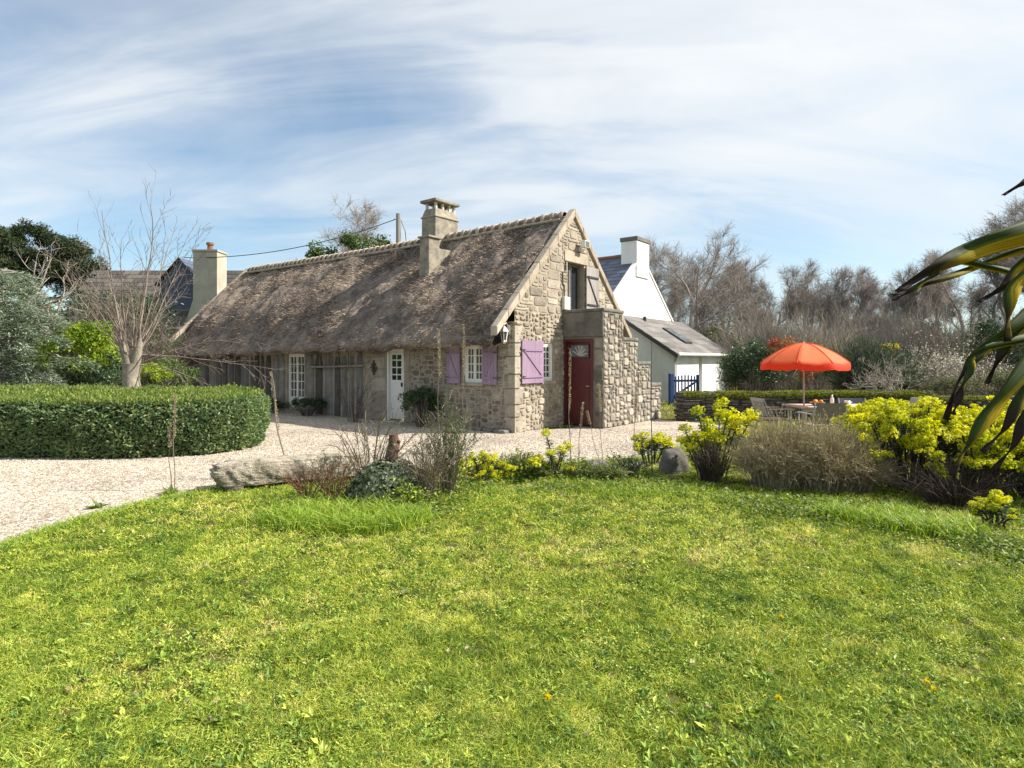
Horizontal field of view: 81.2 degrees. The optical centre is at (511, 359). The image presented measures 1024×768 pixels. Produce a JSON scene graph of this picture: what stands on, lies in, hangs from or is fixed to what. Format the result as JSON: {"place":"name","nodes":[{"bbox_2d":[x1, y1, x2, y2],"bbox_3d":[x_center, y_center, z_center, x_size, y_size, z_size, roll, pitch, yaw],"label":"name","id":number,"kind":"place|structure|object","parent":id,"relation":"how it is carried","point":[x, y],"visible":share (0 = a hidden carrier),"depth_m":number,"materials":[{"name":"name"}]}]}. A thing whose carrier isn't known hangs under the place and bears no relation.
{"place":"outdoors","nodes":[
{"label":"outdoors","id":0,"kind":"place"},
{"bbox_2d":[0,428,698,540],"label":"loose gravel","id":1,"kind":"structure","parent":0,"point":[202,474],"depth_m":9.61,"materials":[{"name":"gravel"}]},
{"bbox_2d":[0,375,1023,767],"bbox_3d":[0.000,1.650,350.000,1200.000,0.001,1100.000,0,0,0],"label":"ground","id":2,"kind":"structure","parent":0,"point":[672,697],"depth_m":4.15,"materials":[{"name":"plant"}]},
{"bbox_2d":[0,217,111,300],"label":"pine tree","id":3,"kind":"object","parent":2,"relation":"on","point":[10,258],"visible":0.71,"depth_m":39.02,"materials":[{"name":"green plant"}]},
{"bbox_2d":[51,253,147,385],"bbox_3d":[-16.678,-1.334,24.008,3.623,5.979,3.504,0,0,34],"label":"twiggy shrub","id":4,"kind":"object","parent":2,"relation":"on","point":[100,318],"visible":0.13,"depth_m":23.94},
{"bbox_2d":[49,285,190,355],"bbox_3d":[-18.469,-0.974,28.187,6.176,5.262,6.232,0,0,0],"label":"shrub","id":5,"kind":"object","parent":2,"relation":"on","point":[149,299],"visible":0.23,"depth_m":27.49,"materials":[{"name":"brown plant"}]},
{"bbox_2d":[55,242,243,385],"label":"neighbour house","id":6,"kind":"structure","parent":2,"relation":"on","point":[214,277],"depth_m":33.40,"materials":[{"name":"grey stone"}]},
{"bbox_2d":[282,464,333,498],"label":"twiggy shrub","id":7,"kind":"object","parent":2,"relation":"on","point":[297,487],"visible":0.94,"depth_m":6.99,"materials":[{"name":"red plant"}]},
{"bbox_2d":[295,447,358,499],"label":"twiggy shrub","id":8,"kind":"object","parent":2,"relation":"on","point":[326,489],"visible":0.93,"depth_m":7.00,"materials":[{"name":"brown plant"}]},
{"bbox_2d":[295,229,391,259],"bbox_3d":[-8.503,-2.538,31.138,6.116,8.383,2.530,0,0,0],"label":"leafy tree","id":9,"kind":"object","parent":2,"relation":"on","point":[351,242],"visible":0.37,"depth_m":30.74,"materials":[{"name":"green plant"}]},
{"bbox_2d":[0,437,698,554],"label":"grass fringe","id":10,"kind":"object","parent":2,"relation":"on","point":[17,540],"depth_m":6.31,"materials":[{"name":"plant"}]},
{"bbox_2d":[318,193,388,252],"bbox_3d":[-8.783,-3.921,33.465,4.135,11.155,4.059,0,0,-35],"label":"bare tree","id":11,"kind":"object","parent":2,"relation":"on","point":[374,219],"visible":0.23,"depth_m":33.76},
{"bbox_2d":[0,410,722,542],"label":"gravel drive","id":12,"kind":"structure","parent":2,"relation":"on","point":[290,421],"depth_m":9.80,"materials":[{"name":"gravel"}]},
{"bbox_2d":[0,268,101,385],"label":"blue conifer","id":13,"kind":"object","parent":12,"relation":"on","point":[10,348],"visible":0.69,"depth_m":14.44,"materials":[{"name":"green plant"}]},
{"bbox_2d":[13,239,93,383],"bbox_3d":[-13.753,-1.013,17.259,3.581,5.363,2.926,0,0,33],"label":"bare tree","id":14,"kind":"object","parent":12,"relation":"on","point":[63,298],"visible":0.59,"depth_m":17.38,"materials":[{"name":"brown plant"}]},
{"bbox_2d":[12,347,114,384],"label":"evergreen shrub","id":15,"kind":"object","parent":12,"relation":"on","point":[58,371],"visible":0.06,"depth_m":17.04,"materials":[{"name":"green plant"}]},
{"bbox_2d":[17,319,121,385],"bbox_3d":[-11.203,0.294,15.465,2.461,2.723,2.506,0,0,0],"label":"yellow shrub","id":16,"kind":"object","parent":12,"relation":"on","point":[93,339],"visible":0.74,"depth_m":15.11,"materials":[{"name":"green plant"}]},
{"bbox_2d":[58,350,121,387],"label":"evergreen shrub","id":17,"kind":"object","parent":12,"relation":"on","point":[105,374],"visible":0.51,"depth_m":15.14,"materials":[{"name":"green plant"}]},
{"bbox_2d":[0,382,272,459],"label":"clipped hedge","id":18,"kind":"object","parent":12,"relation":"on","point":[81,421],"visible":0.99,"depth_m":10.02,"materials":[{"name":"green plant"}]},
{"bbox_2d":[102,268,195,386],"bbox_3d":[-13.460,-0.829,22.054,3.792,4.969,3.364,0,0,0],"label":"twiggy shrub","id":19,"kind":"object","parent":12,"relation":"on","point":[160,338],"visible":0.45,"depth_m":21.93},
{"bbox_2d":[140,359,174,386],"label":"yellow shrub","id":20,"kind":"object","parent":12,"relation":"on","point":[144,369],"visible":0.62,"depth_m":14.93,"materials":[{"name":"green plant"}]},
{"bbox_2d":[28,170,296,388],"bbox_3d":[-8.194,-1.585,14.056,5.537,6.487,4.061,0,0,0],"label":"pollarded tree","id":21,"kind":"object","parent":12,"relation":"on","point":[132,365],"visible":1,"depth_m":14.14,"materials":[{"name":"twig"},{"name":"bark"}]},
{"bbox_2d":[140,352,201,386],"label":"evergreen shrub","id":22,"kind":"object","parent":12,"relation":"on","point":[170,365],"visible":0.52,"depth_m":15.91,"materials":[{"name":"green plant"}]},
{"bbox_2d":[209,451,366,487],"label":"granite block","id":23,"kind":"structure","parent":12,"relation":"on","point":[248,472],"depth_m":7.67,"materials":[{"name":"stone"}]},
{"bbox_2d":[284,396,326,415],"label":"shrub","id":24,"kind":"object","parent":12,"relation":"on","point":[318,402],"visible":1,"depth_m":17.32,"materials":[{"name":"green plant"}]},
{"bbox_2d":[336,362,375,422],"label":"twiggy shrub","id":25,"kind":"object","parent":12,"relation":"on","point":[357,416],"visible":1,"depth_m":15.60,"materials":[{"name":"brown plant"}]},
{"bbox_2d":[167,197,660,432],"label":"stone cottage","id":26,"kind":"structure","parent":12,"relation":"on","point":[389,309],"depth_m":15.63,"materials":[{"name":"stone"}]},
{"bbox_2d":[289,354,303,408],"bbox_3d":[-6.707,0.690,18.729,0.944,1.714,0.070,0,0,38],"label":"french window","id":27,"kind":"structure","parent":26,"relation":"in","point":[296,373],"depth_m":18.81,"materials":[{"name":"white paint"}]},
{"bbox_2d":[305,351,363,367],"bbox_3d":[-5.126,-0.030,17.178,2.854,0.588,0.097,0,0,38],"label":"ladder","id":28,"kind":"object","parent":26,"relation":"attached to","point":[358,365],"visible":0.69,"depth_m":17.18,"materials":[{"name":"grey wood"}]},
{"bbox_2d":[387,349,403,421],"bbox_3d":[-3.052,0.682,15.844,0.715,1.895,0.090,0,0,38],"label":"white door","id":29,"kind":"structure","parent":26,"relation":"in","point":[395,357],"depth_m":15.89,"materials":[{"name":"paint"}]},
{"bbox_2d":[461,345,483,385],"bbox_3d":[-0.893,0.141,14.092,0.700,0.957,0.170,0,0,38],"label":"window","id":30,"kind":"structure","parent":26,"relation":"in","point":[473,357],"depth_m":14.12,"materials":[{"name":"white paint"}]},
{"bbox_2d":[542,343,555,383],"bbox_3d":[0.835,0.096,14.324,0.150,0.967,0.550,0,0,38],"label":"window","id":31,"kind":"structure","parent":26,"relation":"in","point":[547,346],"depth_m":14.42,"materials":[{"name":"white paint"}]},
{"bbox_2d":[568,263,579,309],"bbox_3d":[1.514,-1.830,15.406,0.080,1.234,0.784,0,0,38],"label":"loft window","id":32,"kind":"structure","parent":26,"relation":"in","point":[573,270],"depth_m":15.55,"materials":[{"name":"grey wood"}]},
{"bbox_2d":[564,339,592,426],"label":"red door","id":33,"kind":"structure","parent":26,"relation":"in","point":[581,355],"depth_m":14.62,"materials":[{"name":"paint"}]},
{"bbox_2d":[586,266,598,308],"bbox_3d":[2.140,-1.840,15.843,0.051,1.180,0.668,0,0,38],"label":"shutter","id":34,"kind":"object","parent":26,"relation":"in","point":[592,274],"depth_m":15.83,"materials":[{"name":"grey wood"}]},
{"bbox_2d":[397,382,441,426],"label":"shrub","id":35,"kind":"object","parent":12,"relation":"on","point":[422,393],"visible":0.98,"depth_m":14.46,"materials":[{"name":"green plant"}]},
{"bbox_2d":[321,403,432,472],"bbox_3d":[-1.765,1.106,7.889,1.448,1.096,0.840,0,0,21],"label":"twiggy shrub","id":36,"kind":"object","parent":2,"relation":"on","point":[374,456],"visible":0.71,"depth_m":7.84,"materials":[{"name":"brown plant"}]},
{"bbox_2d":[342,458,434,505],"bbox_3d":[-1.446,1.431,7.101,1.100,0.541,0.871,0,0,0],"label":"ivy mound","id":37,"kind":"object","parent":2,"relation":"on","point":[374,476],"visible":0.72,"depth_m":6.85,"materials":[{"name":"green plant"}]},
{"bbox_2d":[383,434,400,462],"bbox_3d":[-1.450,1.276,7.141,0.216,0.761,0.202,0,0,-36],"label":"tree stump","id":38,"kind":"object","parent":2,"relation":"on","point":[394,441],"visible":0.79,"depth_m":7.09,"materials":[{"name":"brown wood"}]},
{"bbox_2d":[381,476,439,505],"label":"leafy plant","id":39,"kind":"object","parent":2,"relation":"on","point":[417,493],"visible":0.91,"depth_m":6.71,"materials":[{"name":"green plant"}]},
{"bbox_2d":[391,412,468,500],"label":"twiggy shrub","id":40,"kind":"object","parent":2,"relation":"on","point":[426,474],"visible":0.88,"depth_m":6.91,"materials":[{"name":"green plant"}]},
{"bbox_2d":[400,392,488,495],"bbox_3d":[-0.793,1.011,7.302,0.937,1.284,0.865,0,0,44],"label":"twiggy shrub","id":41,"kind":"object","parent":2,"relation":"on","point":[451,442],"visible":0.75,"depth_m":7.22,"materials":[{"name":"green plant"}]},
{"bbox_2d":[459,450,517,481],"bbox_3d":[-0.371,1.458,8.114,0.916,0.446,0.537,0,0,-21],"label":"euphorbia","id":42,"kind":"object","parent":2,"relation":"on","point":[485,468],"visible":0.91,"depth_m":8.08,"materials":[{"name":"yellow plant"}]},
{"bbox_2d":[5,449,1009,763],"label":"fallen leaves","id":43,"kind":"object","parent":2,"relation":"on","point":[449,649],"visible":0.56,"depth_m":3.34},
{"bbox_2d":[0,473,1023,767],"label":"clover","id":44,"kind":"object","parent":2,"relation":"on","point":[720,751],"visible":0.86,"depth_m":3.06,"materials":[{"name":"green plant"}]},
{"bbox_2d":[492,446,549,477],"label":"green clump","id":45,"kind":"object","parent":2,"relation":"on","point":[523,465],"visible":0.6,"depth_m":8.31,"materials":[{"name":"green plant"}]},
{"bbox_2d":[526,428,576,477],"bbox_3d":[0.501,1.304,8.252,0.798,0.701,0.462,0,0,-31],"label":"euphorbia","id":46,"kind":"object","parent":2,"relation":"on","point":[547,466],"visible":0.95,"depth_m":8.23,"materials":[{"name":"yellow plant"}]},
{"bbox_2d":[563,453,599,476],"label":"leafy plant","id":47,"kind":"object","parent":2,"relation":"on","point":[579,470],"visible":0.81,"depth_m":8.25,"materials":[{"name":"green plant"}]},
{"bbox_2d":[177,473,998,540],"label":"long grass","id":48,"kind":"structure","parent":2,"relation":"on","point":[292,516],"depth_m":5.94,"materials":[{"name":"plant"}]},
{"bbox_2d":[582,459,634,480],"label":"leafy plant","id":49,"kind":"object","parent":2,"relation":"on","point":[601,472],"visible":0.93,"depth_m":8.10,"materials":[{"name":"green plant"}]},
{"bbox_2d":[601,450,651,474],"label":"leafy plant","id":50,"kind":"object","parent":2,"relation":"on","point":[630,466],"visible":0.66,"depth_m":8.46,"materials":[{"name":"green plant"}]},
{"bbox_2d":[256,462,1023,565],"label":"ground cover","id":51,"kind":"object","parent":2,"relation":"on","point":[1013,542],"visible":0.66,"depth_m":6.67,"materials":[{"name":"green plant"}]},
{"bbox_2d":[630,432,674,464],"bbox_3d":[2.235,1.397,9.417,0.779,0.515,0.699,0,0,0],"label":"euphorbia","id":52,"kind":"object","parent":2,"relation":"on","point":[665,443],"visible":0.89,"depth_m":9.41,"materials":[{"name":"yellow plant"}]},
{"bbox_2d":[597,236,730,401],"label":"white house","id":53,"kind":"structure","parent":2,"relation":"on","point":[640,299],"depth_m":25.50,"materials":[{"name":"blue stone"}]},
{"bbox_2d":[645,232,696,318],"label":"bare tree","id":54,"kind":"object","parent":2,"relation":"on","point":[657,277],"visible":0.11,"depth_m":43.56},
{"bbox_2d":[659,447,689,474],"bbox_3d":[2.359,1.557,8.737,0.439,0.531,0.366,0,0,-29],"label":"rock","id":55,"kind":"object","parent":2,"relation":"on","point":[672,461],"visible":0.66,"depth_m":8.61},
{"bbox_2d":[649,243,707,322],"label":"bare tree","id":56,"kind":"object","parent":2,"relation":"on","point":[674,302],"visible":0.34,"depth_m":40.46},
{"bbox_2d":[668,373,698,404],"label":"picket gate","id":57,"kind":"structure","parent":2,"relation":"on","point":[671,395],"depth_m":21.88,"materials":[{"name":"blue paint"}]},
{"bbox_2d":[659,253,740,328],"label":"bare tree","id":58,"kind":"object","parent":2,"relation":"on","point":[701,283],"visible":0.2,"depth_m":46.24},
{"bbox_2d":[682,434,738,483],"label":"woody shrub","id":59,"kind":"object","parent":2,"relation":"on","point":[712,467],"visible":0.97,"depth_m":7.88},
{"bbox_2d":[649,221,772,333],"bbox_3d":[12.103,-3.288,36.763,7.338,9.934,6.891,0,0,0],"label":"bare tree","id":60,"kind":"object","parent":2,"relation":"on","point":[710,270],"visible":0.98,"depth_m":36.34,"materials":[{"name":"plant"}]},
{"bbox_2d":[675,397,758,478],"bbox_3d":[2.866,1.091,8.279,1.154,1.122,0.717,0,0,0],"label":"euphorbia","id":61,"kind":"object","parent":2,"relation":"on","point":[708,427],"visible":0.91,"depth_m":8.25,"materials":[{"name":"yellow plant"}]},
{"bbox_2d":[696,314,742,350],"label":"thicket shrub","id":62,"kind":"object","parent":2,"relation":"on","point":[710,331],"visible":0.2,"depth_m":33.55,"materials":[{"name":"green plant"}]},
{"bbox_2d":[698,270,766,332],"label":"bare tree","id":63,"kind":"object","parent":2,"relation":"on","point":[721,300],"visible":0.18,"depth_m":42.79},
{"bbox_2d":[716,351,761,390],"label":"evergreen shrub","id":64,"kind":"object","parent":2,"relation":"on","point":[724,381],"visible":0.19,"depth_m":21.80,"materials":[{"name":"green plant"}]},
{"bbox_2d":[722,258,771,334],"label":"bare tree","id":65,"kind":"object","parent":2,"relation":"on","point":[761,283],"visible":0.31,"depth_m":46.50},
{"bbox_2d":[715,336,794,391],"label":"evergreen shrub","id":66,"kind":"object","parent":2,"relation":"on","point":[752,354],"visible":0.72,"depth_m":20.84,"materials":[{"name":"green plant"}]},
{"bbox_2d":[743,287,772,335],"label":"bare tree","id":67,"kind":"object","parent":2,"relation":"on","point":[755,303],"visible":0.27,"depth_m":37.04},
{"bbox_2d":[749,397,793,433],"bbox_3d":[5.283,1.219,12.188,0.657,0.868,0.525,0,0,-10],"label":"folding chair","id":68,"kind":"object","parent":2,"relation":"on","point":[756,401],"visible":0.56,"depth_m":12.12,"materials":[{"name":"grey wood"}]},
{"bbox_2d":[718,404,832,490],"bbox_3d":[3.446,1.117,7.747,1.496,1.071,1.334,0,0,0],"label":"lavender bush","id":69,"kind":"object","parent":2,"relation":"on","point":[762,459],"visible":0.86,"depth_m":7.57,"materials":[{"name":"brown plant"}]},
{"bbox_2d":[759,335,795,390],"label":"red tipped shrub","id":70,"kind":"object","parent":2,"relation":"on","point":[777,342],"visible":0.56,"depth_m":20.22,"materials":[{"name":"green plant"}]},
{"bbox_2d":[751,263,814,327],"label":"bare tree","id":71,"kind":"object","parent":2,"relation":"on","point":[794,275],"visible":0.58,"depth_m":45.75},
{"bbox_2d":[760,338,834,390],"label":"evergreen shrub","id":72,"kind":"object","parent":2,"relation":"on","point":[815,378],"visible":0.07,"depth_m":21.66,"materials":[{"name":"green plant"}]},
{"bbox_2d":[673,388,926,420],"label":"mossy wall","id":73,"kind":"structure","parent":2,"relation":"on","point":[740,401],"depth_m":16.05,"materials":[{"name":"plant"}]},
{"bbox_2d":[776,258,831,373],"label":"bare tree","id":74,"kind":"object","parent":2,"relation":"on","point":[810,271],"visible":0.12,"depth_m":49.21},
{"bbox_2d":[760,342,850,439],"bbox_3d":[5.863,0.645,12.000,1.618,2.010,1.618,0,0,0],"label":"parasol","id":75,"kind":"object","parent":2,"relation":"on","point":[804,356],"visible":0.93,"depth_m":11.52,"materials":[{"name":"orange fabric"}]},
{"bbox_2d":[780,266,855,334],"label":"bare tree","id":76,"kind":"object","parent":2,"relation":"on","point":[820,304],"visible":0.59,"depth_m":42.39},
{"bbox_2d":[797,403,847,439],"bbox_3d":[5.743,1.220,11.056,0.645,0.866,0.608,0,0,-4],"label":"garden chair","id":77,"kind":"object","parent":2,"relation":"on","point":[831,409],"visible":0.47,"depth_m":10.79,"materials":[{"name":"grey metal"}]},
{"bbox_2d":[791,273,862,329],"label":"bare tree","id":78,"kind":"object","parent":2,"relation":"on","point":[822,285],"visible":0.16,"depth_m":47.67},
{"bbox_2d":[783,404,878,436],"bbox_3d":[6.404,1.290,12.050,1.560,0.720,0.832,0,0,0],"label":"garden table","id":79,"kind":"object","parent":2,"relation":"on","point":[809,407],"visible":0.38,"depth_m":11.81,"materials":[{"name":"brown wood"}]},
{"bbox_2d":[774,402,897,492],"bbox_3d":[4.009,1.096,7.588,1.509,1.112,1.320,0,0,0],"label":"lavender bush","id":80,"kind":"object","parent":2,"relation":"on","point":[823,483],"visible":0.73,"depth_m":7.36,"materials":[{"name":"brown plant"}]},
{"bbox_2d":[663,282,1023,395],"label":"thicket","id":81,"kind":"object","parent":2,"relation":"on","point":[823,334],"visible":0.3,"depth_m":27.95,"materials":[{"name":"plant"}]},
{"bbox_2d":[822,265,891,330],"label":"bare tree","id":82,"kind":"object","parent":2,"relation":"on","point":[869,288],"visible":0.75,"depth_m":40.90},
{"bbox_2d":[818,428,907,493],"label":"lavender bush","id":83,"kind":"object","parent":2,"relation":"on","point":[869,482],"visible":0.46,"depth_m":7.28,"materials":[{"name":"brown plant"}]},
{"bbox_2d":[815,330,911,390],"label":"broom shrub","id":84,"kind":"object","parent":2,"relation":"on","point":[857,367],"visible":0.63,"depth_m":20.05,"materials":[{"name":"green plant"}]},
{"bbox_2d":[855,293,890,334],"bbox_3d":[21.189,-1.153,35.044,2.068,5.614,2.797,0,0,23],"label":"bare tree","id":85,"kind":"object","parent":2,"relation":"on","point":[878,300],"visible":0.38,"depth_m":35.05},
{"bbox_2d":[830,397,921,460],"bbox_3d":[5.993,1.117,9.441,1.770,1.077,1.198,0,0,0],"label":"euphorbia","id":86,"kind":"object","parent":2,"relation":"on","point":[856,408],"visible":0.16,"depth_m":9.40,"materials":[{"name":"dark twig"},{"name":"yellow green leaf"},{"name":"yellow flower"}]},
{"bbox_2d":[843,353,921,389],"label":"dead shrub","id":87,"kind":"object","parent":2,"relation":"on","point":[889,386],"visible":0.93,"depth_m":17.12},
{"bbox_2d":[857,336,934,390],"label":"broom shrub","id":88,"kind":"object","parent":2,"relation":"on","point":[913,372],"visible":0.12,"depth_m":20.99,"materials":[{"name":"green plant"}]},
{"bbox_2d":[850,249,965,326],"bbox_3d":[25.884,-2.675,39.956,6.844,8.683,5.303,0,0,-9],"label":"bare tree","id":89,"kind":"object","parent":2,"relation":"on","point":[907,299],"visible":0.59,"depth_m":39.15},
{"bbox_2d":[842,396,983,490],"bbox_3d":[5.131,1.060,7.664,1.626,1.191,1.543,0,0,23],"label":"euphorbia","id":90,"kind":"object","parent":2,"relation":"on","point":[892,417],"visible":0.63,"depth_m":7.47,"materials":[{"name":"dark twig"},{"name":"yellow green leaf"},{"name":"yellow flower"}]},
{"bbox_2d":[900,330,964,390],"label":"blossom shrub","id":91,"kind":"object","parent":2,"relation":"on","point":[925,376],"visible":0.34,"depth_m":21.65,"materials":[{"name":"white plant"}]},
{"bbox_2d":[912,246,962,323],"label":"bare tree","id":92,"kind":"object","parent":2,"relation":"on","point":[933,298],"visible":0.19,"depth_m":43.43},
{"bbox_2d":[918,374,976,395],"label":"olive shrub","id":93,"kind":"object","parent":2,"relation":"on","point":[934,386],"visible":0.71,"depth_m":19.61,"materials":[{"name":"green plant"}]},
{"bbox_2d":[881,453,1022,508],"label":"woody shrub","id":94,"kind":"object","parent":2,"relation":"on","point":[937,492],"visible":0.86,"depth_m":6.69,"materials":[{"name":"plant"}]},
{"bbox_2d":[891,179,1023,476],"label":"strap leaved plant","id":95,"kind":"object","parent":2,"relation":"on","point":[1006,338],"visible":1,"depth_m":1.56,"materials":[{"name":"green plant"}]},
{"bbox_2d":[894,405,1023,496],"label":"euphorbia","id":96,"kind":"object","parent":2,"relation":"on","point":[912,443],"visible":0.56,"depth_m":6.90,"materials":[{"name":"dark twig"},{"name":"yellow green leaf"},{"name":"yellow flower"}]},
{"bbox_2d":[912,249,1020,339],"bbox_3d":[27.400,-2.536,36.185,4.699,8.383,5.102,0,0,-27],"label":"bare tree","id":97,"kind":"object","parent":2,"relation":"on","point":[951,299],"visible":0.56,"depth_m":36.41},
{"bbox_2d":[921,334,1013,395],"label":"blossom shrub","id":98,"kind":"object","parent":2,"relation":"on","point":[958,373],"visible":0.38,"depth_m":20.82,"materials":[{"name":"white plant"}]},
{"bbox_2d":[921,394,1013,414],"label":"mossy wall","id":99,"kind":"structure","parent":2,"relation":"on","point":[979,400],"depth_m":17.35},
{"bbox_2d":[947,312,1023,394],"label":"thicket shrub","id":100,"kind":"object","parent":2,"relation":"on","point":[985,327],"visible":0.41,"depth_m":26.67,"materials":[{"name":"green plant"}]},
{"bbox_2d":[956,395,1022,422],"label":"euphorbia","id":101,"kind":"object","parent":2,"relation":"on","point":[965,411],"visible":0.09,"depth_m":9.25,"materials":[{"name":"yellow plant"}]},
{"bbox_2d":[959,193,1023,301],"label":"bare tree","id":102,"kind":"object","parent":2,"relation":"on","point":[1017,260],"visible":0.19,"depth_m":32.70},
{"bbox_2d":[960,423,1023,498],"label":"euphorbia","id":103,"kind":"object","parent":2,"relation":"on","point":[1017,449],"visible":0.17,"depth_m":6.83,"materials":[{"name":"green plant"}]},
{"bbox_2d":[961,213,1023,328],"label":"bare tree","id":104,"kind":"object","parent":2,"relation":"on","point":[995,300],"visible":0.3,"depth_m":33.27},
{"bbox_2d":[967,489,1022,527],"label":"euphorbia","id":105,"kind":"object","parent":2,"relation":"on","point":[991,504],"visible":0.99,"depth_m":5.84,"materials":[{"name":"yellow plant"}]},
{"bbox_2d":[966,190,1023,286],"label":"bare tree","id":106,"kind":"object","parent":2,"relation":"on","point":[1010,219],"visible":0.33,"depth_m":29.07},
{"bbox_2d":[968,368,1022,395],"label":"olive shrub","id":107,"kind":"object","parent":2,"relation":"on","point":[975,383],"visible":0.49,"depth_m":19.53,"materials":[{"name":"green plant"}]},
{"bbox_2d":[0,0,1023,340],"label":"sky","id":108,"kind":"structure","parent":0,"point":[875,134],"materials":[{"name":"blue"}]},
{"bbox_2d":[39,381,994,439],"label":"grass","id":109,"kind":"structure","parent":0,"point":[670,405],"depth_m":15.78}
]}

